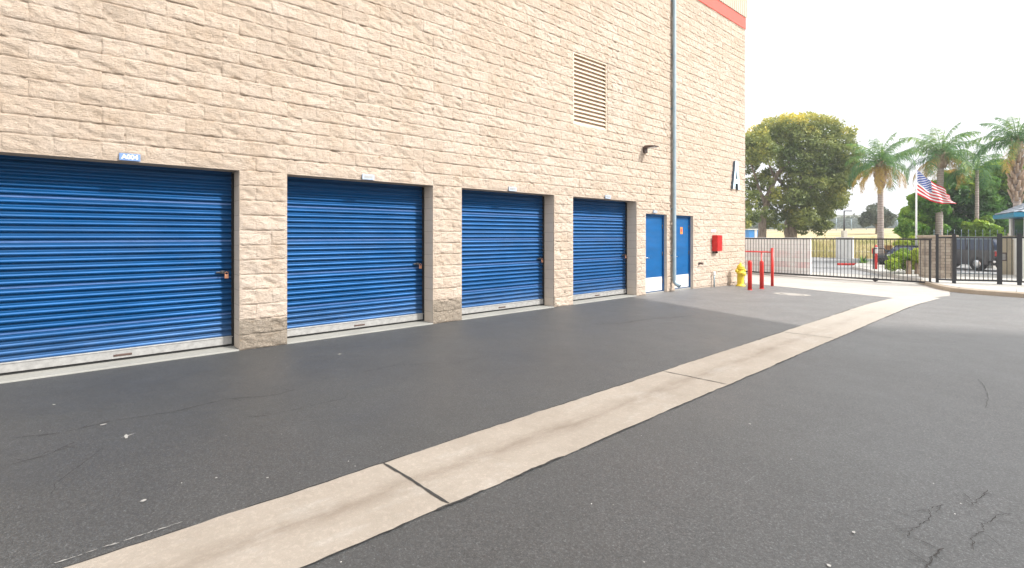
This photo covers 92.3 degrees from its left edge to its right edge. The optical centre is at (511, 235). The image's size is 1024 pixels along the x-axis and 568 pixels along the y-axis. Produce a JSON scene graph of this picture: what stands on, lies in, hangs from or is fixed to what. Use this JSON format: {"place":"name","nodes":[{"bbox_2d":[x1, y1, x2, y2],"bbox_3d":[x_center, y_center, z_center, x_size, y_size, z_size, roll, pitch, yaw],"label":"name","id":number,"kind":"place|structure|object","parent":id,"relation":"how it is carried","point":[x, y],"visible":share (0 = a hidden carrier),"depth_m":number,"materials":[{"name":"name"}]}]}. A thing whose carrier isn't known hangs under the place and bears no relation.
{"place":"outdoors","nodes":[
{"label":"outdoors","id":0,"kind":"place"},
{"bbox_2d":[0,284,1023,567],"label":"asphalt yard","id":1,"kind":"structure","parent":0,"point":[894,440],"depth_m":3.75,"materials":[{"name":"grey asphalt"}]},
{"bbox_2d":[62,296,938,567],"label":"concrete gutter","id":2,"kind":"object","parent":1,"relation":"on","point":[301,528],"visible":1,"depth_m":3.19,"materials":[{"name":"beige concrete"}]},
{"bbox_2d":[713,271,715,286],"bbox_3d":[6.252,1.357,15.216,0.074,0.500,0.076,0,0,-41],"label":"standpipe","id":3,"kind":"object","parent":1,"relation":"on","point":[714,273],"visible":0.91,"depth_m":15.20,"materials":[{"name":"grey metal"}]},
{"bbox_2d":[735,263,745,286],"bbox_3d":[7.378,1.260,15.870,0.323,0.780,0.324,0,0,30],"label":"fire hydrant","id":4,"kind":"object","parent":1,"relation":"on","point":[740,270],"visible":0.98,"depth_m":15.79,"materials":[{"name":"yellow metal"}]},
{"bbox_2d":[747,260,751,289],"bbox_3d":[6.944,1.167,14.371,0.136,0.880,0.136,0,0,-41],"label":"bollard","id":5,"kind":"object","parent":1,"relation":"on","point":[749,275],"visible":0.9,"depth_m":14.32,"materials":[{"name":"red metal"}]},
{"bbox_2d":[745,248,773,285],"bbox_3d":[7.924,1.055,17.429,0.092,1.290,2.658,0,0,-35],"label":"guard rail","id":6,"kind":"object","parent":1,"relation":"on","point":[772,265],"visible":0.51,"depth_m":16.36,"materials":[{"name":"red metal"}]},
{"bbox_2d":[759,260,763,288],"bbox_3d":[7.572,1.193,14.919,0.136,0.880,0.136,0,0,-41],"label":"bollard","id":7,"kind":"object","parent":1,"relation":"on","point":[761,274],"visible":0.85,"depth_m":14.87,"materials":[{"name":"red metal"}]},
{"bbox_2d":[775,293,810,295],"bbox_3d":[7.496,1.569,13.179,0.600,0.001,0.900,0,0,-41],"label":"utility cover","id":8,"kind":"object","parent":1,"relation":"on","point":[794,294],"visible":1,"depth_m":13.12,"materials":[{"name":"concrete"}]},
{"bbox_2d":[767,214,860,226],"bbox_3d":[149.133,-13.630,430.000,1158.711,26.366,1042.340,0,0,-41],"label":"hills","id":9,"kind":"structure","parent":0,"point":[840,216],"depth_m":397.25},
{"bbox_2d":[745,228,899,283],"bbox_3d":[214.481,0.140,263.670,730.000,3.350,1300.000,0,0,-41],"label":"ground","id":10,"kind":"structure","parent":0,"point":[863,233],"depth_m":73.24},
{"bbox_2d":[0,0,746,383],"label":"storage building","id":11,"kind":"structure","parent":10,"relation":"on","point":[186,178],"depth_m":7.73,"materials":[{"name":"beige brick"}]},
{"bbox_2d":[0,155,233,375],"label":"roller door","id":12,"kind":"structure","parent":11,"relation":"in","point":[100,262],"depth_m":6.01,"materials":[{"name":"blue metal"}]},
{"bbox_2d":[287,176,423,337],"bbox_3d":[-2.497,0.290,8.073,2.428,2.486,0.095,0,0,-41],"label":"roller door","id":13,"kind":"structure","parent":11,"relation":"in","point":[355,250],"depth_m":8.02,"materials":[{"name":"blue metal"}]},
{"bbox_2d":[462,190,543,314],"bbox_3d":[-0.202,0.290,10.079,2.428,2.486,0.095,0,0,-41],"label":"roller door","id":14,"kind":"structure","parent":11,"relation":"in","point":[503,233],"depth_m":10.10,"materials":[{"name":"blue metal"}]},
{"bbox_2d":[573,198,626,300],"bbox_3d":[2.093,0.290,12.084,2.428,2.486,0.095,0,0,-41],"label":"roller door","id":15,"kind":"structure","parent":11,"relation":"in","point":[599,226],"depth_m":12.18,"materials":[{"name":"blue metal"}]},
{"bbox_2d":[643,145,658,152],"bbox_3d":[3.576,-2.249,12.732,0.180,0.185,0.400,0,0,-41],"label":"wall lamp","id":16,"kind":"object","parent":11,"relation":"attached to","point":[646,148],"visible":1,"depth_m":12.72,"materials":[{"name":"brown metal"}]},
{"bbox_2d":[646,214,664,293],"bbox_3d":[3.820,0.498,13.343,1.016,2.150,0.121,0,0,-41],"label":"door","id":17,"kind":"structure","parent":11,"relation":"in","point":[654,222],"depth_m":13.41,"materials":[{"name":"blue paint"}]},
{"bbox_2d":[675,215,690,289],"bbox_3d":[4.891,0.498,14.279,1.016,2.150,0.121,0,0,-41],"label":"door","id":18,"kind":"structure","parent":11,"relation":"in","point":[683,225],"depth_m":14.40,"materials":[{"name":"blue paint"}]},
{"bbox_2d":[712,235,722,252],"bbox_3d":[6.383,0.268,15.294,0.300,0.570,0.215,0,0,-41],"label":"fire box","id":19,"kind":"object","parent":11,"relation":"attached to","point":[717,243],"visible":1,"depth_m":15.21,"materials":[{"name":"red metal"}]},
{"bbox_2d":[718,236,721,250],"bbox_3d":[6.441,0.233,15.228,0.260,0.460,0.010,0,0,-41],"label":"cabinet door","id":20,"kind":"structure","parent":19,"relation":"in","point":[719,237],"depth_m":15.21,"materials":[{"name":"red metal"}]},
{"bbox_2d":[731,161,739,189],"bbox_3d":[7.368,-1.992,16.234,0.500,0.930,0.096,0,0,-41],"label":"letter sign","id":21,"kind":"object","parent":11,"relation":"attached to","point":[735,177],"visible":1,"depth_m":16.17,"materials":[{"name":"metal"}]},
{"bbox_2d":[745,229,757,237],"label":"blue hut","id":22,"kind":"object","parent":10,"relation":"on","point":[751,233],"visible":0.55,"depth_m":59.50,"materials":[{"name":"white paint"}]},
{"bbox_2d":[746,239,810,275],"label":"screen wall","id":23,"kind":"structure","parent":10,"relation":"on","point":[786,255],"depth_m":22.74,"materials":[{"name":"white metal"}]},
{"bbox_2d":[745,111,869,237],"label":"broad tree","id":24,"kind":"object","parent":10,"relation":"on","point":[818,167],"visible":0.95,"depth_m":41.68,"materials":[{"name":"green plant"}]},
{"bbox_2d":[745,213,899,228],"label":"treeline","id":25,"kind":"object","parent":10,"relation":"on","point":[847,218],"visible":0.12,"depth_m":153.43,"materials":[{"name":"green plant"}]},
{"bbox_2d":[767,218,896,231],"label":"chain link fence","id":26,"kind":"object","parent":10,"relation":"on","point":[851,221],"visible":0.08,"depth_m":93.75,"materials":[{"name":"grey metal"}]},
{"bbox_2d":[835,237,853,257],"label":"white wall","id":27,"kind":"structure","parent":10,"relation":"on","point":[847,248],"depth_m":39.36,"materials":[{"name":"paint"}]},
{"bbox_2d":[841,210,851,236],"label":"street lamp","id":28,"kind":"object","parent":10,"relation":"on","point":[843,233],"visible":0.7,"depth_m":61.92,"materials":[{"name":"white metal"}]},
{"bbox_2d":[857,203,897,233],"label":"round tree","id":29,"kind":"object","parent":10,"relation":"on","point":[868,217],"visible":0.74,"depth_m":69.11,"materials":[{"name":"green plant"}]},
{"bbox_2d":[960,215,1005,236],"bbox_3d":[28.698,-0.353,30.051,3.188,1.870,2.004,0,0,-41],"label":"lime shrub","id":30,"kind":"object","parent":10,"relation":"on","point":[987,223],"visible":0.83,"depth_m":29.32,"materials":[{"name":"green plant"}]},
{"bbox_2d":[1002,236,1014,274],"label":"beige wall","id":31,"kind":"structure","parent":10,"relation":"on","point":[1006,248],"depth_m":21.21,"materials":[{"name":"paint"}]},
{"bbox_2d":[993,186,1023,235],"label":"ficus tree","id":32,"kind":"object","parent":10,"relation":"on","point":[1009,204],"visible":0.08,"depth_m":33.45,"materials":[{"name":"green plant"}]},
{"bbox_2d":[769,237,896,258],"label":"dry grass","id":33,"kind":"structure","parent":0,"point":[830,247],"depth_m":49.16,"materials":[{"name":"beige plant"}]},
{"bbox_2d":[745,272,949,297],"bbox_3d":[10.338,1.710,21.529,12.100,0.177,14.050,0,0,-41],"label":"driveway apron","id":34,"kind":"object","parent":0,"point":[890,289],"visible":0.62,"depth_m":17.60,"materials":[{"name":"concrete"}]},
{"bbox_2d":[746,273,888,282],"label":"gate track","id":35,"kind":"structure","parent":34,"relation":"on","point":[826,278],"depth_m":20.52,"materials":[{"name":"grey metal"}]},
{"bbox_2d":[745,238,931,282],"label":"sliding gate","id":36,"kind":"structure","parent":35,"relation":"on","point":[866,239],"depth_m":19.65,"materials":[{"name":"black metal"}]},
{"bbox_2d":[745,0,1023,215],"label":"sky","id":37,"kind":"structure","parent":0,"point":[908,68],"materials":[{"name":"white"}]},
{"bbox_2d":[811,257,996,275],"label":"street","id":38,"kind":"structure","parent":0,"point":[830,266],"depth_m":27.73,"materials":[{"name":"grey asphalt"}]},
{"bbox_2d":[837,263,854,264],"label":"red kerb","id":39,"kind":"structure","parent":38,"relation":"on","point":[846,263],"depth_m":29.90,"materials":[{"name":"paint"}]},
{"bbox_2d":[852,262,928,280],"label":"planter island","id":40,"kind":"structure","parent":38,"relation":"on","point":[899,274],"depth_m":22.81,"materials":[{"name":"concrete"}]},
{"bbox_2d":[857,255,868,262],"bbox_3d":[21.406,1.452,30.040,1.146,0.603,1.105,0,0,-41],"label":"agave plant","id":41,"kind":"object","parent":40,"relation":"on","point":[864,260],"visible":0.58,"depth_m":29.94,"materials":[{"name":"green plant"}]},
{"bbox_2d":[872,245,877,268],"bbox_3d":[17.988,1.137,24.372,0.180,1.372,0.260,0,0,-41],"label":"call post","id":42,"kind":"object","parent":40,"relation":"on","point":[876,250],"visible":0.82,"depth_m":24.32,"materials":[{"name":"red metal"}]},
{"bbox_2d":[872,248,885,269],"bbox_3d":[18.077,1.208,24.226,0.584,1.230,0.076,0,0,13],"label":"hoop rail","id":43,"kind":"object","parent":40,"relation":"on","point":[884,257],"visible":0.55,"depth_m":24.20,"materials":[{"name":"black metal"}]},
{"bbox_2d":[845,132,924,254],"bbox_3d":[22.539,-2.095,30.068,3.990,8.196,4.010,0,0,-41],"label":"queen palm","id":44,"kind":"object","parent":40,"relation":"on","point":[879,173],"visible":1,"depth_m":29.84,"materials":[{"name":"green plant"}]},
{"bbox_2d":[884,248,914,271],"bbox_3d":[17.232,1.062,21.847,2.565,1.098,1.082,0,0,-41],"label":"clipped shrub","id":45,"kind":"object","parent":40,"relation":"on","point":[900,257],"visible":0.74,"depth_m":21.65,"materials":[{"name":"green plant"}]},
{"bbox_2d":[893,236,918,245],"bbox_3d":[24.690,0.570,29.922,3.390,1.296,1.647,0,0,-12],"label":"hedge shrub","id":46,"kind":"object","parent":40,"relation":"on","point":[900,242],"visible":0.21,"depth_m":29.56,"materials":[{"name":"green plant"}]},
{"bbox_2d":[906,261,910,273],"bbox_3d":[17.163,1.402,21.300,0.220,0.648,0.209,0,0,-41],"label":"tree stump","id":47,"kind":"object","parent":40,"relation":"on","point":[909,267],"visible":0.6,"depth_m":21.22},
{"bbox_2d":[909,248,918,269],"bbox_3d":[18.038,1.051,21.850,1.021,1.086,2.768,0,0,42],"label":"clipped shrub","id":48,"kind":"object","parent":40,"relation":"on","point":[915,255],"visible":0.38,"depth_m":21.13,"materials":[{"name":"green plant"}]},
{"bbox_2d":[915,165,917,244],"bbox_3d":[22.999,-1.046,28.000,0.234,5.897,0.240,0,0,-41],"label":"flagpole","id":49,"kind":"object","parent":40,"relation":"on","point":[916,166],"visible":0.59,"depth_m":27.97,"materials":[{"name":"white metal"}]},
{"bbox_2d":[917,170,956,203],"bbox_3d":[24.149,-2.783,27.963,2.178,1.952,0.332,0,0,-7],"label":"flag","id":50,"kind":"object","parent":49,"relation":"attached to","point":[928,189],"visible":1,"depth_m":28.00,"materials":[{"name":"multicoloured fabric"}]},
{"bbox_2d":[914,263,918,273],"bbox_3d":[17.532,1.451,21.300,0.220,0.551,0.209,0,0,-41],"label":"tree stump","id":51,"kind":"object","parent":40,"relation":"on","point":[916,271],"visible":0.58,"depth_m":21.24,"materials":[{"name":"brown wood"}]},
{"bbox_2d":[892,180,952,237],"bbox_3d":[26.592,-0.857,31.762,3.952,5.521,2.933,0,0,-41],"label":"ficus tree","id":52,"kind":"object","parent":40,"relation":"on","point":[926,212],"visible":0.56,"depth_m":31.27,"materials":[{"name":"green plant"}]},
{"bbox_2d":[895,122,981,234],"bbox_3d":[26.938,-2.503,31.151,4.546,9.013,4.396,0,0,-41],"label":"queen palm","id":53,"kind":"object","parent":40,"relation":"on","point":[939,157],"visible":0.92,"depth_m":30.64,"materials":[{"name":"green plant"}]},
{"bbox_2d":[877,245,918,263],"bbox_3d":[23.122,1.179,28.507,3.956,1.247,1.815,0,0,-15],"label":"parked sedan","id":54,"kind":"object","parent":38,"relation":"on","point":[897,247],"visible":0.12,"depth_m":28.43,"materials":[{"name":"black paint"}]},
{"bbox_2d":[935,172,1008,236],"bbox_3d":[30.753,-1.194,33.214,6.189,6.207,3.933,0,0,1],"label":"ficus tree","id":55,"kind":"object","parent":38,"relation":"on","point":[989,205],"visible":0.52,"depth_m":32.28,"materials":[{"name":"green plant"}]},
{"bbox_2d":[957,239,996,270],"bbox_3d":[24.429,0.928,26.381,2.020,1.750,4.580,0,0,-6],"label":"parked suv","id":56,"kind":"object","parent":38,"relation":"on","point":[980,252],"visible":0.2,"depth_m":25.08,"materials":[{"name":"grey paint"}]},
{"bbox_2d":[944,137,1010,219],"bbox_3d":[28.192,-1.943,30.057,3.455,7.893,3.231,0,0,28],"label":"queen palm","id":57,"kind":"object","parent":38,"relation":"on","point":[977,175],"visible":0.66,"depth_m":29.91,"materials":[{"name":"green plant"}]},
{"bbox_2d":[963,116,1023,206],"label":"queen palm","id":58,"kind":"object","parent":38,"relation":"on","point":[1015,157],"visible":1,"depth_m":23.96,"materials":[{"name":"green plant"}]},
{"bbox_2d":[919,274,1023,297],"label":"sidewalk","id":59,"kind":"structure","parent":0,"point":[1009,289],"depth_m":16.44,"materials":[{"name":"concrete"}]},
{"bbox_2d":[935,234,938,282],"bbox_3d":[15.113,0.858,17.489,0.101,1.820,0.101,0,0,43],"label":"gate post","id":60,"kind":"object","parent":59,"relation":"on","point":[937,258],"visible":0.78,"depth_m":17.45,"materials":[{"name":"black metal"}]},
{"bbox_2d":[917,235,958,278],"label":"stone pillar","id":61,"kind":"structure","parent":59,"relation":"on","point":[924,258],"depth_m":19.31,"materials":[{"name":"concrete"}]},
{"bbox_2d":[952,234,955,283],"bbox_3d":[15.429,0.848,17.176,0.121,1.840,0.121,0,0,43],"label":"gate post","id":62,"kind":"object","parent":59,"relation":"on","point":[954,258],"visible":0.78,"depth_m":17.13,"materials":[{"name":"black metal"}]},
{"bbox_2d":[939,237,951,280],"bbox_3d":[15.271,0.808,17.333,0.444,1.540,0.040,0,0,45],"label":"picket panel","id":63,"kind":"object","parent":62,"relation":"attached to","point":[945,259],"visible":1,"depth_m":17.30,"materials":[{"name":"black metal"}]},
{"bbox_2d":[956,237,996,281],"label":"walk gate","id":64,"kind":"structure","parent":62,"relation":"attached to","point":[992,262],"depth_m":17.03,"materials":[{"name":"black metal"}]},
{"bbox_2d":[940,229,1004,273],"bbox_3d":[21.055,0.730,22.350,3.132,2.026,0.034,0,0,33],"label":"spiked fence","id":65,"kind":"object","parent":59,"relation":"on","point":[975,250],"visible":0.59,"depth_m":22.38,"materials":[{"name":"black metal"}]},
{"bbox_2d":[997,234,1001,283],"bbox_3d":[16.719,0.848,16.875,0.146,1.840,0.146,0,0,43],"label":"gate post","id":66,"kind":"object","parent":59,"relation":"on","point":[999,258],"visible":0.77,"depth_m":16.83,"materials":[{"name":"black metal"}]},
{"bbox_2d":[1002,252,1006,260],"bbox_3d":[20.824,0.894,20.893,0.240,0.360,0.116,0,0,25],"label":"keypad","id":67,"kind":"object","parent":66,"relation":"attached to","point":[1004,256],"visible":0.51,"depth_m":20.82,"materials":[{"name":"grey metal"}]},
{"bbox_2d":[993,203,1023,276],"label":"gate booth","id":68,"kind":"object","parent":59,"relation":"on","point":[1014,215],"visible":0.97,"depth_m":20.81,"materials":[{"name":"white paint"}]},
{"bbox_2d":[1013,218,1023,236],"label":"window","id":69,"kind":"structure","parent":68,"relation":"in","point":[1018,224],"depth_m":20.68,"materials":[{"name":"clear glass"}]},
{"bbox_2d":[1017,233,1021,284],"bbox_3d":[17.102,0.848,16.584,0.126,1.840,0.126,0,0,43],"label":"gate post","id":70,"kind":"object","parent":59,"relation":"on","point":[1019,259],"visible":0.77,"depth_m":16.55,"materials":[{"name":"black metal"}]},
{"bbox_2d":[1002,237,1016,281],"bbox_3d":[16.910,0.808,16.730,0.481,1.540,0.040,0,0,37],"label":"picket panel","id":71,"kind":"object","parent":70,"relation":"attached to","point":[1011,261],"visible":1,"depth_m":16.70,"materials":[{"name":"black metal"}]},
{"bbox_2d":[961,160,1023,204],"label":"lime tree","id":72,"kind":"object","parent":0,"point":[1004,187],"visible":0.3,"depth_m":31.88,"materials":[{"name":"green plant"}]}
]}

